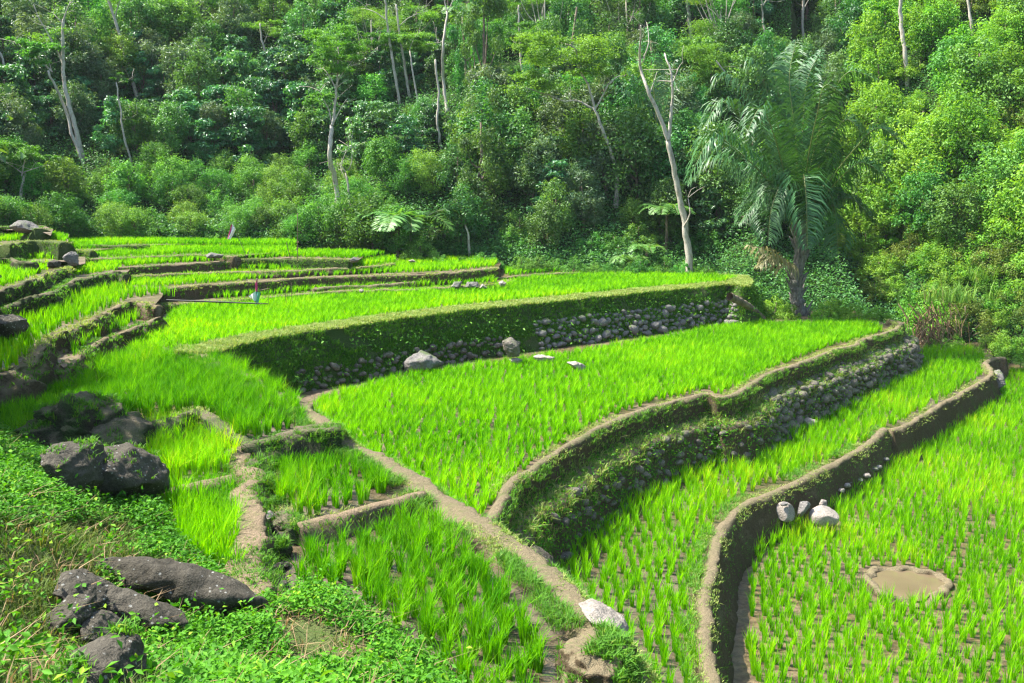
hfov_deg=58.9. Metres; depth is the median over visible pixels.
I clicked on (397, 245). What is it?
rounded bush
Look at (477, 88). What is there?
dark broadleaf tree
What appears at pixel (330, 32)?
dark broadleaf tree
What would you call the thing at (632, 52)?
forest tree
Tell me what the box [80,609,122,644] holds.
boulder
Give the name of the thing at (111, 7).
pale trunk tree
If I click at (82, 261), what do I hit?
paddy mud
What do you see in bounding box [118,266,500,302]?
mud wall
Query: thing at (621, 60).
creeper hung tree
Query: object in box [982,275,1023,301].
shrub
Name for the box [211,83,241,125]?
coffee bush
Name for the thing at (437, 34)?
coffee bush
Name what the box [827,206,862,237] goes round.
shrub
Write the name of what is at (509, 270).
rice plants
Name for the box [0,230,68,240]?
rice plants
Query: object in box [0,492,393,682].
hillside
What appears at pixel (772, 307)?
shrub
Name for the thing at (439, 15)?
shrub
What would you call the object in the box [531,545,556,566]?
boulder
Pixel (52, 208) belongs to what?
rounded bush
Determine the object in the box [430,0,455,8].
dark broadleaf tree
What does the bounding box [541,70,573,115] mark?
dark broadleaf tree
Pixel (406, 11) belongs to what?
forest tree
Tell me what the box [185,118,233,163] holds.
coffee bush
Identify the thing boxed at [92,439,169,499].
boulder
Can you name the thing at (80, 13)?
dark broadleaf tree
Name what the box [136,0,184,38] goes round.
forest tree
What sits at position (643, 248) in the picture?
tree fern
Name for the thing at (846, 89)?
dark broadleaf tree
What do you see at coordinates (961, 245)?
shrub
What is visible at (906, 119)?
sunlit tree
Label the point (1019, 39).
sunlit tree
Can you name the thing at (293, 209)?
rounded bush
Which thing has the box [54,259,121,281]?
rice plants
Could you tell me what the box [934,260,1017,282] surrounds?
shrub
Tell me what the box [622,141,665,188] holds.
dark broadleaf tree
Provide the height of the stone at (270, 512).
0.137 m
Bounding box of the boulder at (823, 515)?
[808,505,838,526]
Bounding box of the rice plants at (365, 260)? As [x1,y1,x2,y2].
[137,254,396,269]
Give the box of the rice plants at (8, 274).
[0,257,56,285]
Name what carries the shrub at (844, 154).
on the ground at (792, 34)
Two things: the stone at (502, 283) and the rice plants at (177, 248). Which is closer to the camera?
the stone at (502, 283)
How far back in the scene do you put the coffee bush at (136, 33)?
50.52 m
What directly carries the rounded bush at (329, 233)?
on the ground at (792, 34)
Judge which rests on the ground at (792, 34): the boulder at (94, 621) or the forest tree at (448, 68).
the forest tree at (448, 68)
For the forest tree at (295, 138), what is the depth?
44.99 m
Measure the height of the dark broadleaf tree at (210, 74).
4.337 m
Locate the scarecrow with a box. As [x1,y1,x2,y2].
[248,278,269,304]
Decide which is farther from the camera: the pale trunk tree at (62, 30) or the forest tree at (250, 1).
the forest tree at (250, 1)
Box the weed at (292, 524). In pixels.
[277,516,309,538]
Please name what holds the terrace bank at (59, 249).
on the paddy mud at (82, 261)
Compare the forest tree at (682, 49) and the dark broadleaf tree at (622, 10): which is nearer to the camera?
the forest tree at (682, 49)
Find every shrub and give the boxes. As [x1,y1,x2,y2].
[0,159,25,188]
[46,188,83,208]
[67,174,106,203]
[100,14,118,43]
[129,217,165,238]
[135,204,170,235]
[174,182,212,203]
[191,208,230,232]
[200,187,236,216]
[201,223,227,238]
[205,7,222,32]
[220,203,239,221]
[253,152,288,169]
[260,222,288,239]
[313,185,333,201]
[320,175,339,192]
[374,179,395,206]
[397,233,441,260]
[398,145,430,166]
[424,5,449,30]
[428,254,448,264]
[473,251,492,260]
[489,224,525,249]
[490,253,505,269]
[496,211,540,238]
[509,256,534,271]
[521,229,546,247]
[528,255,551,269]
[545,257,562,271]
[560,255,587,272]
[575,231,606,255]
[585,262,603,272]
[595,230,630,254]
[601,263,616,273]
[613,261,633,272]
[617,220,656,248]
[624,254,655,272]
[639,214,681,243]
[651,257,677,273]
[662,231,699,254]
[670,261,691,273]
[678,260,701,271]
[688,208,720,234]
[690,228,728,251]
[699,264,715,274]
[762,293,798,319]
[771,303,801,319]
[806,302,841,321]
[808,293,852,318]
[818,118,850,145]
[825,228,859,255]
[827,184,860,227]
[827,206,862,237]
[830,137,856,170]
[830,210,864,233]
[832,146,857,165]
[834,117,852,140]
[837,303,869,320]
[840,220,891,259]
[850,248,903,285]
[850,276,896,306]
[851,240,889,270]
[856,232,880,253]
[859,168,917,221]
[861,248,908,276]
[867,304,892,322]
[869,45,903,79]
[871,209,906,236]
[871,224,910,246]
[871,273,908,302]
[879,229,923,266]
[882,53,926,80]
[886,130,929,175]
[893,277,959,322]
[895,188,964,220]
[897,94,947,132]
[900,238,942,271]
[902,219,924,235]
[903,0,964,29]
[903,225,937,242]
[903,296,969,336]
[906,243,961,281]
[910,129,958,157]
[911,276,964,311]
[916,240,967,282]
[919,301,972,337]
[920,228,968,262]
[920,263,968,295]
[924,336,950,345]
[927,102,971,138]
[929,97,961,115]
[929,296,1007,341]
[930,179,1005,234]
[930,227,962,255]
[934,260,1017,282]
[940,203,1002,252]
[941,227,982,254]
[942,333,968,348]
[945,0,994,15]
[945,174,1001,207]
[947,176,985,203]
[948,153,975,175]
[948,288,986,320]
[949,230,1004,274]
[951,248,1002,281]
[953,263,997,294]
[963,231,1016,273]
[965,137,1011,181]
[966,250,993,268]
[967,124,1020,167]
[971,332,1002,351]
[972,236,1023,282]
[973,282,1023,315]
[974,215,1013,242]
[975,305,1023,336]
[977,117,1016,140]
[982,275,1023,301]
[983,0,999,13]
[983,220,1023,254]
[983,330,1023,364]
[985,222,1023,265]
[989,259,1023,293]
[989,273,1023,318]
[991,99,1023,138]
[995,332,1023,365]
[1000,104,1023,135]
[1001,247,1023,278]
[1002,246,1023,272]
[1009,301,1023,325]
[1013,249,1023,272]
[1015,311,1023,327]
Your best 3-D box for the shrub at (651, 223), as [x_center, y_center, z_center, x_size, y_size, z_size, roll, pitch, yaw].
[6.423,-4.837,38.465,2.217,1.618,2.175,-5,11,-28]
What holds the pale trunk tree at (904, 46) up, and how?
on the ground at (792, 34)
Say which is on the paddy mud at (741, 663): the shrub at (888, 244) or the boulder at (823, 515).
the boulder at (823, 515)
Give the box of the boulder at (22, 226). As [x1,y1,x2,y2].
[9,220,38,232]
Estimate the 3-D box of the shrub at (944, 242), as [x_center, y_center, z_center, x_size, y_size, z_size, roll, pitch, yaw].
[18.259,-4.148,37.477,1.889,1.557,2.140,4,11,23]
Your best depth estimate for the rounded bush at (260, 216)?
38.81 m
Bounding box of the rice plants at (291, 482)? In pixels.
[264,442,392,516]
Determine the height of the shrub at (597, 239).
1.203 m
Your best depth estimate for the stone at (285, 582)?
9.05 m
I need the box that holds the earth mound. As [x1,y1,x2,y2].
[542,616,651,682]
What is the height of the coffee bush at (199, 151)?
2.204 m
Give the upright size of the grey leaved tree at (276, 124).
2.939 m
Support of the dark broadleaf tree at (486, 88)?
on the ground at (792, 34)
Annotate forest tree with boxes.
[0,0,19,28]
[0,132,35,188]
[39,152,91,199]
[65,0,113,38]
[67,32,101,64]
[74,8,117,46]
[99,27,149,90]
[101,0,139,25]
[101,155,153,207]
[106,97,157,152]
[134,163,150,182]
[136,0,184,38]
[138,0,187,46]
[161,0,211,47]
[189,18,232,54]
[202,0,230,11]
[214,83,260,129]
[234,0,259,19]
[251,0,287,17]
[256,0,295,41]
[284,105,329,162]
[289,0,319,31]
[351,72,394,112]
[358,130,404,187]
[396,0,444,61]
[401,104,416,122]
[434,149,462,179]
[443,98,503,171]
[444,49,472,88]
[459,13,508,66]
[475,142,519,198]
[485,5,523,51]
[496,80,542,136]
[497,12,529,57]
[505,64,520,77]
[517,80,550,136]
[520,14,567,72]
[535,72,590,132]
[551,103,607,174]
[559,65,599,113]
[598,25,635,70]
[615,42,647,75]
[617,57,670,114]
[617,196,648,228]
[655,0,682,32]
[662,34,695,73]
[672,30,721,98]
[687,47,733,109]
[690,121,739,165]
[702,0,745,47]
[722,0,759,20]
[748,131,802,166]
[768,34,795,60]
[782,213,829,241]
[804,116,823,144]
[819,151,841,184]
[832,0,855,24]
[839,1,899,74]
[843,138,911,222]
[850,145,904,201]
[864,112,925,146]
[882,161,959,245]
[901,157,951,218]
[921,30,980,102]
[921,175,986,242]
[944,34,1021,122]
[951,140,1023,214]
[976,67,1023,128]
[977,160,1023,219]
[980,0,1023,49]
[1007,133,1023,177]
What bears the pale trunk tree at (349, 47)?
on the ground at (792, 34)
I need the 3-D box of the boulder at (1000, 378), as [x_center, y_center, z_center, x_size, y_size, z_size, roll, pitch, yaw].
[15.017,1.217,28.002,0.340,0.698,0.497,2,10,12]
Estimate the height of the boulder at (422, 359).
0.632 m
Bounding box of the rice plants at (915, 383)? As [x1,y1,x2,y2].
[559,341,985,682]
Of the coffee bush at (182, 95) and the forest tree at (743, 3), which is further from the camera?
the forest tree at (743, 3)
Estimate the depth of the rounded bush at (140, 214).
37.93 m
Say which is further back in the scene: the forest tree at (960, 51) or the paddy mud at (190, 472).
the forest tree at (960, 51)
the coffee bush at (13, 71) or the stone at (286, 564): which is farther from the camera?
the coffee bush at (13, 71)
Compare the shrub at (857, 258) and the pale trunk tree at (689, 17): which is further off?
the pale trunk tree at (689, 17)
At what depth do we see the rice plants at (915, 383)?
16.56 m
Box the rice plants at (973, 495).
[742,365,1023,682]
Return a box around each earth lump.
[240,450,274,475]
[271,509,308,534]
[272,532,292,557]
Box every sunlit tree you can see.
[834,142,866,206]
[836,68,913,157]
[840,37,903,102]
[841,75,893,137]
[843,0,910,49]
[844,72,906,130]
[846,166,905,239]
[855,120,915,184]
[858,0,898,30]
[869,132,964,225]
[873,105,925,143]
[890,0,922,18]
[893,0,945,12]
[894,104,961,174]
[897,0,959,65]
[903,0,962,54]
[904,89,930,114]
[917,71,1006,184]
[928,12,1003,89]
[928,55,986,108]
[929,100,1004,182]
[952,111,1007,176]
[965,27,994,56]
[969,53,1023,117]
[973,1,1023,54]
[975,37,1023,93]
[978,174,1023,246]
[983,124,1023,179]
[989,158,1023,248]
[997,10,1023,61]
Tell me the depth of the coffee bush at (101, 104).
46.26 m
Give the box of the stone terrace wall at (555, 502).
[487,318,923,567]
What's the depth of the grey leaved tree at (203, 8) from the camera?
54.17 m
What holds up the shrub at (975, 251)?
on the ground at (792, 34)
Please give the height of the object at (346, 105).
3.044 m
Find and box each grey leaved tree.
[0,0,52,46]
[0,87,49,165]
[10,2,61,61]
[44,78,100,138]
[50,19,116,90]
[79,53,122,107]
[132,32,172,81]
[135,24,169,67]
[156,31,211,97]
[184,0,213,23]
[188,95,231,142]
[207,0,270,45]
[257,104,285,150]
[290,73,331,115]
[384,0,422,23]
[463,53,523,115]
[507,124,571,211]
[525,80,592,159]
[543,35,599,82]
[559,158,609,227]
[567,111,633,197]
[571,63,630,120]
[577,193,609,228]
[625,22,656,62]
[651,106,675,124]
[656,64,700,119]
[656,88,690,118]
[720,4,757,43]
[806,58,852,118]
[807,24,841,67]
[821,48,857,91]
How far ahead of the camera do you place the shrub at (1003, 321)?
33.82 m
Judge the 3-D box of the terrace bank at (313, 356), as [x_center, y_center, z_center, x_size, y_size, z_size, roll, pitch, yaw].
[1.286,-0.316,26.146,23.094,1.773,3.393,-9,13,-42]
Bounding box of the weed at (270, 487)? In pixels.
[261,470,281,496]
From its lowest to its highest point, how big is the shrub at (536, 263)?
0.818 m
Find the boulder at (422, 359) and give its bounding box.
[402,350,441,372]
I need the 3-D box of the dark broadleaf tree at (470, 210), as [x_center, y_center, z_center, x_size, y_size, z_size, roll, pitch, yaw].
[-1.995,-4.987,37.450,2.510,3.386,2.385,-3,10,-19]
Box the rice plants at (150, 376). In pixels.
[0,337,310,436]
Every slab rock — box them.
[53,568,113,610]
[94,556,268,618]
[105,584,188,631]
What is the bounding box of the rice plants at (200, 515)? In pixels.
[154,461,250,569]
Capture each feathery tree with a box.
[344,5,408,89]
[508,0,567,29]
[606,0,657,34]
[682,0,735,34]
[849,31,902,64]
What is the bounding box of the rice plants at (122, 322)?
[68,301,139,354]
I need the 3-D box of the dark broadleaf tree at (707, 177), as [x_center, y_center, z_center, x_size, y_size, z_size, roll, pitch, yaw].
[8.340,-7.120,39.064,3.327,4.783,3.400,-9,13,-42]
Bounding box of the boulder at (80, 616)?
[41,594,96,635]
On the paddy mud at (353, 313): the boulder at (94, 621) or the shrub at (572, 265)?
the shrub at (572, 265)
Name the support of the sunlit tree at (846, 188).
on the ground at (792, 34)
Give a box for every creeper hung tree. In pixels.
[434,0,458,31]
[445,0,490,97]
[453,71,508,226]
[457,0,512,88]
[537,0,592,83]
[592,33,629,116]
[619,0,660,56]
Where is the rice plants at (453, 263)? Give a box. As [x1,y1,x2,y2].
[129,255,497,285]
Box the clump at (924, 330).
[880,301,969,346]
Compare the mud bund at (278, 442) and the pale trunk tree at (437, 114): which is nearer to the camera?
the mud bund at (278, 442)
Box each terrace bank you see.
[0,225,52,240]
[0,239,75,265]
[173,274,766,394]
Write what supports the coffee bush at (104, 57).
on the ground at (792, 34)
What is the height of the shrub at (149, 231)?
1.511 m
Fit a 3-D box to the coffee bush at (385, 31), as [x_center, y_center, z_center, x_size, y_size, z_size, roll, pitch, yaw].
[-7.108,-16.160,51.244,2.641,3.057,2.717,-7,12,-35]
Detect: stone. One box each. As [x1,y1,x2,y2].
[206,252,222,258]
[266,510,274,520]
[271,562,283,572]
[276,580,288,591]
[283,561,289,567]
[350,257,359,262]
[451,281,461,287]
[465,282,479,287]
[499,280,506,286]
[502,337,519,357]
[509,358,521,363]
[533,354,554,362]
[567,361,585,370]
[798,501,810,516]
[803,417,817,426]
[819,499,826,505]
[863,473,870,477]
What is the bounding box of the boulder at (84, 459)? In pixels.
[38,435,107,493]
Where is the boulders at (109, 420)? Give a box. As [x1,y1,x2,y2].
[13,388,155,451]
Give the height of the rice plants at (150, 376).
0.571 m
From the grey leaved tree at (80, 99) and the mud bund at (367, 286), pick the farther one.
the grey leaved tree at (80, 99)
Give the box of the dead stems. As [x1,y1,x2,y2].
[0,427,489,682]
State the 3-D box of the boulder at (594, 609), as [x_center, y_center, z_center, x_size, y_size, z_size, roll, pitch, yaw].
[0.828,2.524,8.113,0.456,0.338,0.528,0,10,0]
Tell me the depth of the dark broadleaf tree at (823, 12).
50.92 m
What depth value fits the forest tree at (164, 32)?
51.71 m
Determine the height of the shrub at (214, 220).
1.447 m
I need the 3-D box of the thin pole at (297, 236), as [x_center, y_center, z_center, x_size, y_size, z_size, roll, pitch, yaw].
[-7.414,-3.603,31.341,0.095,1.658,0.035,0,10,0]
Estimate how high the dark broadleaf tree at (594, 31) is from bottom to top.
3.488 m
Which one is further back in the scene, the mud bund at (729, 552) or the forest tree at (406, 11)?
the forest tree at (406, 11)
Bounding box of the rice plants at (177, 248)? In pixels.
[76,241,296,256]
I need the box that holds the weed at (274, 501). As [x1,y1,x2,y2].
[262,494,288,512]
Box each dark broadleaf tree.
[0,0,31,30]
[0,79,36,132]
[13,30,73,95]
[30,0,91,24]
[35,22,88,82]
[45,0,110,55]
[106,0,163,44]
[129,98,154,141]
[150,97,194,157]
[165,42,227,118]
[177,21,220,48]
[220,0,257,30]
[273,0,320,57]
[294,82,347,151]
[304,15,348,76]
[306,0,347,30]
[306,33,359,104]
[322,0,373,52]
[323,0,370,24]
[340,35,378,93]
[383,0,420,8]
[407,94,440,135]
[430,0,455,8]
[432,142,478,199]
[435,179,495,248]
[440,6,480,63]
[442,102,481,150]
[447,89,524,171]
[451,173,498,231]
[455,73,518,139]
[459,69,506,106]
[467,71,512,119]
[492,101,544,191]
[496,63,513,82]
[497,0,546,45]
[514,59,548,92]
[517,136,560,203]
[522,200,569,250]
[531,175,580,239]
[538,0,570,19]
[539,0,607,46]
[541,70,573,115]
[542,66,549,76]
[547,15,601,68]
[567,100,610,151]
[578,20,604,64]
[585,0,616,33]
[586,103,633,183]
[590,100,671,203]
[593,0,621,35]
[595,6,634,62]
[597,74,658,134]
[607,0,645,31]
[611,0,677,41]
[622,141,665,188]
[623,21,687,80]
[625,11,651,42]
[629,120,685,190]
[632,22,685,75]
[633,123,701,199]
[639,176,696,243]
[645,58,682,101]
[649,145,706,217]
[658,107,719,175]
[661,0,711,24]
[673,120,738,216]
[674,68,710,121]
[692,109,721,154]
[702,148,732,179]
[704,9,755,71]
[707,68,749,122]
[710,172,751,230]
[720,39,776,120]
[723,30,755,67]
[726,14,759,49]
[734,124,764,165]
[738,165,783,235]
[738,176,779,236]
[747,0,783,3]
[749,22,794,74]
[761,37,836,117]
[781,114,812,166]
[792,0,825,18]
[796,30,825,73]
[806,204,841,247]
[808,0,854,40]
[810,0,843,30]
[819,49,862,108]
[825,0,888,55]
[838,53,863,102]
[842,31,885,70]
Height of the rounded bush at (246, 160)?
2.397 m
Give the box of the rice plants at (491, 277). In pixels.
[200,274,497,298]
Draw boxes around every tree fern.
[347,201,476,248]
[428,2,492,22]
[610,253,650,269]
[627,243,666,267]
[634,203,695,253]
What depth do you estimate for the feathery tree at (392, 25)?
49.28 m
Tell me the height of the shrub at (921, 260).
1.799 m
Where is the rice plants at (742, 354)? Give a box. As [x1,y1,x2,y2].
[313,316,883,513]
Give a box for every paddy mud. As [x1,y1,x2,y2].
[0,234,68,245]
[0,257,84,287]
[1,284,162,369]
[2,225,52,235]
[26,258,63,262]
[51,269,129,290]
[55,356,296,440]
[58,320,144,367]
[77,241,298,249]
[99,245,298,257]
[106,255,361,268]
[126,272,724,355]
[146,261,500,286]
[156,276,507,303]
[182,458,226,480]
[211,255,400,271]
[273,461,405,519]
[277,518,567,682]
[299,310,891,515]
[501,269,574,276]
[566,339,992,682]
[731,363,1023,682]
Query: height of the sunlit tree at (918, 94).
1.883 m
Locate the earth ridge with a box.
[189,353,666,682]
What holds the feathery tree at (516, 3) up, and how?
on the ground at (792, 34)
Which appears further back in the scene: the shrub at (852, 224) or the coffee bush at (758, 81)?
the coffee bush at (758, 81)
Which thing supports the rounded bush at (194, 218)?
on the ground at (792, 34)
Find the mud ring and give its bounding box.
[860,565,953,607]
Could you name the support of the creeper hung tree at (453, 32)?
on the ground at (792, 34)
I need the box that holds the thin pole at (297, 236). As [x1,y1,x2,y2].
[297,213,297,260]
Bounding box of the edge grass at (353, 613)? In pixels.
[0,401,567,682]
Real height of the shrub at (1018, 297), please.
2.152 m
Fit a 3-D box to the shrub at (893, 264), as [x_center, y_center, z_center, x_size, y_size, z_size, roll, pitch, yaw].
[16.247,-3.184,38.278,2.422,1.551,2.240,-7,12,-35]
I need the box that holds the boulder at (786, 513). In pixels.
[776,501,794,521]
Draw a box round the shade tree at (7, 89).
[0,85,25,277]
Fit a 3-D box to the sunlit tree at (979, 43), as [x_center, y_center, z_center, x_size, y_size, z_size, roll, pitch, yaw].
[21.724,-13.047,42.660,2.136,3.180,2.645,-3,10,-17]
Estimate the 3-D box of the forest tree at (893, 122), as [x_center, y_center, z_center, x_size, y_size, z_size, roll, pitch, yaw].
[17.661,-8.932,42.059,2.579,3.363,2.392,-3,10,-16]
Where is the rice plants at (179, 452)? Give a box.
[136,404,248,479]
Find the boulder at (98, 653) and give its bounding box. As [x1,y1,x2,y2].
[34,613,149,682]
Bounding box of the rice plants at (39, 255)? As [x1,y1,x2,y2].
[28,250,52,258]
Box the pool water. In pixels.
[872,570,944,600]
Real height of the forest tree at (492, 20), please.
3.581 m
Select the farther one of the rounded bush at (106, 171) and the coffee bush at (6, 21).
the coffee bush at (6, 21)
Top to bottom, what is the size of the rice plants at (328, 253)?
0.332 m
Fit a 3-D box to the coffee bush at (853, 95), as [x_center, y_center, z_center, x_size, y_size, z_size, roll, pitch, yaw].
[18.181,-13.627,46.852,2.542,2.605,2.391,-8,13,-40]
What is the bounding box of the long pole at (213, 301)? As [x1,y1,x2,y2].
[166,299,266,303]
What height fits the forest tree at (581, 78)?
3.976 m
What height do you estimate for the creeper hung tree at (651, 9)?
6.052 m
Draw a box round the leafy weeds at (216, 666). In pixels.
[0,422,472,682]
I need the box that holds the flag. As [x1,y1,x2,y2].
[228,224,250,270]
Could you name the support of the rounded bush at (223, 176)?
on the ground at (792, 34)
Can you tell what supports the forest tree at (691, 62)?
on the ground at (792, 34)
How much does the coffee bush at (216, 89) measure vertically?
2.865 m
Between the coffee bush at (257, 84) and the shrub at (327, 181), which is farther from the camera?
the coffee bush at (257, 84)
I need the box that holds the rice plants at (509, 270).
[504,264,559,275]
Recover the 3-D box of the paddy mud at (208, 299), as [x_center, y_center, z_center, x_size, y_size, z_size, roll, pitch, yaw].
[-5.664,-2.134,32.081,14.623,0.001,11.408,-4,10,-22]
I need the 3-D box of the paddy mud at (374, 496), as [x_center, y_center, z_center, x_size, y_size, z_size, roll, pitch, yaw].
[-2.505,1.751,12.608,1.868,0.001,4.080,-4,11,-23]
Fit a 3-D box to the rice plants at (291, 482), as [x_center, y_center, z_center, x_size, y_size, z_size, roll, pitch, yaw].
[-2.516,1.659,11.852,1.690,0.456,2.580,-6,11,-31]
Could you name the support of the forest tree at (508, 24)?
on the ground at (792, 34)
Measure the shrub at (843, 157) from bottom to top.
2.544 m
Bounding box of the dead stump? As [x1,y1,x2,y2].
[465,219,470,255]
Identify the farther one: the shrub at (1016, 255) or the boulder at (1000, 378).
the shrub at (1016, 255)
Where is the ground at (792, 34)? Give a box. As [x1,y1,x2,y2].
[0,0,1023,366]
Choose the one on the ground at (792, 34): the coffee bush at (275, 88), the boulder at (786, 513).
the coffee bush at (275, 88)
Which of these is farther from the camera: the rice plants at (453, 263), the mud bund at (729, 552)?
the rice plants at (453, 263)
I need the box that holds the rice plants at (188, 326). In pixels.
[123,270,737,353]
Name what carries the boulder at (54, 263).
on the paddy mud at (82, 261)
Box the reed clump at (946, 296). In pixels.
[892,279,998,303]
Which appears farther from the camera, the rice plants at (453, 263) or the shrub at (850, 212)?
the shrub at (850, 212)
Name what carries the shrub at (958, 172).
on the ground at (792, 34)
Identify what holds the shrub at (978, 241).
on the ground at (792, 34)
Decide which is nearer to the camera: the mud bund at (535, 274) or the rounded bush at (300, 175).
the mud bund at (535, 274)
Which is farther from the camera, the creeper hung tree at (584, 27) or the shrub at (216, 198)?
the creeper hung tree at (584, 27)
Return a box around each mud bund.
[0,257,40,273]
[0,265,75,307]
[0,271,131,318]
[0,300,163,405]
[52,317,169,390]
[75,249,98,257]
[79,253,242,269]
[81,243,150,251]
[114,261,229,274]
[130,262,396,279]
[146,405,256,448]
[156,279,512,313]
[158,470,238,511]
[217,445,292,612]
[235,421,346,468]
[239,257,352,269]
[267,470,310,544]
[286,488,430,547]
[293,420,340,429]
[308,280,425,292]
[496,272,578,282]
[673,424,895,682]
[889,356,1008,463]
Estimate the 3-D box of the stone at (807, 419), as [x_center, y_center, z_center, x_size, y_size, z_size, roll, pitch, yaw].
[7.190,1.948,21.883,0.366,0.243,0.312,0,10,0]
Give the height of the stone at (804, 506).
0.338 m
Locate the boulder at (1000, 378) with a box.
[994,369,1005,388]
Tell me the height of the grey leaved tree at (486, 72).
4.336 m
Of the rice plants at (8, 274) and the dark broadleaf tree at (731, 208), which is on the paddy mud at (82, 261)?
the rice plants at (8, 274)
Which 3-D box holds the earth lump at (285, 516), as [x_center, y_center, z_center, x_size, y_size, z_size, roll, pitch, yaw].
[-2.567,2.125,10.546,0.481,0.344,0.573,0,10,0]
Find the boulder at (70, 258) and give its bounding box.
[62,251,78,265]
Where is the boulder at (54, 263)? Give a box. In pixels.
[47,260,60,267]
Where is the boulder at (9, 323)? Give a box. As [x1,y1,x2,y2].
[0,314,28,340]
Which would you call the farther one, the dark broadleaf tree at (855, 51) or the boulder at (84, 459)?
the dark broadleaf tree at (855, 51)
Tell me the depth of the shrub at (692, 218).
38.45 m
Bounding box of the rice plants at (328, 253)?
[99,246,384,265]
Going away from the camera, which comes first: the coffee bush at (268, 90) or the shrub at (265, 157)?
the shrub at (265, 157)
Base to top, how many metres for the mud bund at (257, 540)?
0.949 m
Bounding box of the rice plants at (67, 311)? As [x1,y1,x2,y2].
[0,280,175,370]
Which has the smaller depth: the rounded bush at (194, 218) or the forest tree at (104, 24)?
the rounded bush at (194, 218)
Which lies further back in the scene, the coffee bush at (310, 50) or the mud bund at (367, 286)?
the coffee bush at (310, 50)
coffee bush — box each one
[0,15,19,56]
[0,63,51,121]
[0,64,48,130]
[0,106,32,165]
[7,33,34,79]
[7,46,60,105]
[8,112,55,159]
[33,95,71,138]
[40,13,76,40]
[54,75,102,123]
[83,23,109,49]
[89,95,150,154]
[97,39,118,76]
[99,103,106,118]
[116,50,158,102]
[128,29,160,68]
[140,65,170,104]
[149,100,166,132]
[153,46,187,93]
[155,86,201,135]
[162,99,219,149]
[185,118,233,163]
[186,35,229,88]
[187,126,221,164]
[199,84,237,130]
[201,56,241,97]
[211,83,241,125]
[215,104,274,159]
[217,48,269,105]
[217,105,279,167]
[218,18,256,58]
[220,33,252,72]
[235,74,283,131]
[251,56,265,73]
[253,45,300,88]
[258,78,274,109]
[261,79,293,129]
[266,50,312,103]
[274,36,319,84]
[276,101,311,145]
[278,80,317,132]
[282,32,309,68]
[294,113,338,165]
[305,40,320,74]
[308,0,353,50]
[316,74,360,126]
[327,116,380,170]
[340,100,362,140]
[343,98,390,144]
[351,37,380,80]
[352,108,399,154]
[355,50,401,101]
[367,29,407,67]
[372,54,414,98]
[380,19,407,56]
[380,101,400,134]
[386,114,430,161]
[396,51,429,89]
[405,13,449,61]
[407,39,438,74]
[414,100,448,142]
[417,24,443,69]
[417,41,453,83]
[453,173,494,215]
[503,78,522,97]
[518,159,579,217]
[523,135,570,191]
[526,69,556,96]
[563,154,598,196]
[630,94,659,122]
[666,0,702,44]
[689,180,744,239]
[700,0,725,19]
[718,164,774,225]
[727,55,760,96]
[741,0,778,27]
[749,56,778,101]
[756,91,809,139]
[847,53,873,97]
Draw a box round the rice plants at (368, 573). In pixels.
[281,497,556,682]
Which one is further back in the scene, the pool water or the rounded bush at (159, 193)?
the rounded bush at (159, 193)
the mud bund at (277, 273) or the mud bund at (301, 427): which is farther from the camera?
the mud bund at (277, 273)
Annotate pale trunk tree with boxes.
[0,32,84,163]
[0,52,4,65]
[0,140,65,199]
[23,0,84,159]
[102,0,140,99]
[109,71,136,164]
[238,19,288,51]
[297,22,373,239]
[319,121,363,231]
[357,0,404,104]
[392,21,428,98]
[393,0,444,96]
[425,0,454,111]
[434,59,442,148]
[503,5,552,70]
[505,28,624,207]
[635,20,704,272]
[673,41,742,125]
[680,0,784,40]
[686,1,692,38]
[796,0,808,38]
[898,0,909,86]
[966,0,973,35]
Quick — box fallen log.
[726,293,765,319]
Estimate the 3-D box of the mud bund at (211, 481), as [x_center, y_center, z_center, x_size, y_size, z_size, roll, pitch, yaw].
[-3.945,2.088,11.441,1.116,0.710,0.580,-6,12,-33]
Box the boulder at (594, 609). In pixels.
[578,598,628,633]
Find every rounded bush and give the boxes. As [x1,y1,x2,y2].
[0,164,11,190]
[0,190,40,223]
[0,196,8,224]
[0,196,25,225]
[7,161,54,201]
[12,202,59,227]
[32,189,87,237]
[34,193,70,223]
[36,160,64,183]
[63,205,93,237]
[88,164,113,195]
[91,201,130,229]
[92,197,140,237]
[93,183,146,219]
[98,155,121,180]
[106,204,159,239]
[108,172,149,200]
[132,137,175,170]
[145,153,190,191]
[146,164,164,180]
[147,170,200,210]
[164,198,198,226]
[165,179,207,215]
[171,209,210,237]
[182,156,210,185]
[193,166,238,199]
[205,149,237,176]
[218,202,258,237]
[230,163,267,199]
[230,189,271,228]
[231,150,270,187]
[248,201,279,233]
[252,176,289,207]
[262,162,292,193]
[263,192,303,231]
[263,198,301,229]
[266,153,295,184]
[275,162,320,203]
[277,211,319,246]
[278,180,313,206]
[287,134,327,173]
[290,181,347,243]
[306,178,375,248]
[316,227,344,249]
[324,158,360,183]
[331,179,397,250]
[332,168,370,198]
[340,168,381,205]
[350,189,387,223]
[358,140,399,166]
[364,196,435,256]
[378,155,419,195]
[401,148,445,189]
[414,165,444,196]
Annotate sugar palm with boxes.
[601,52,695,169]
[683,40,907,315]
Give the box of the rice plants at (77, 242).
[68,235,296,248]

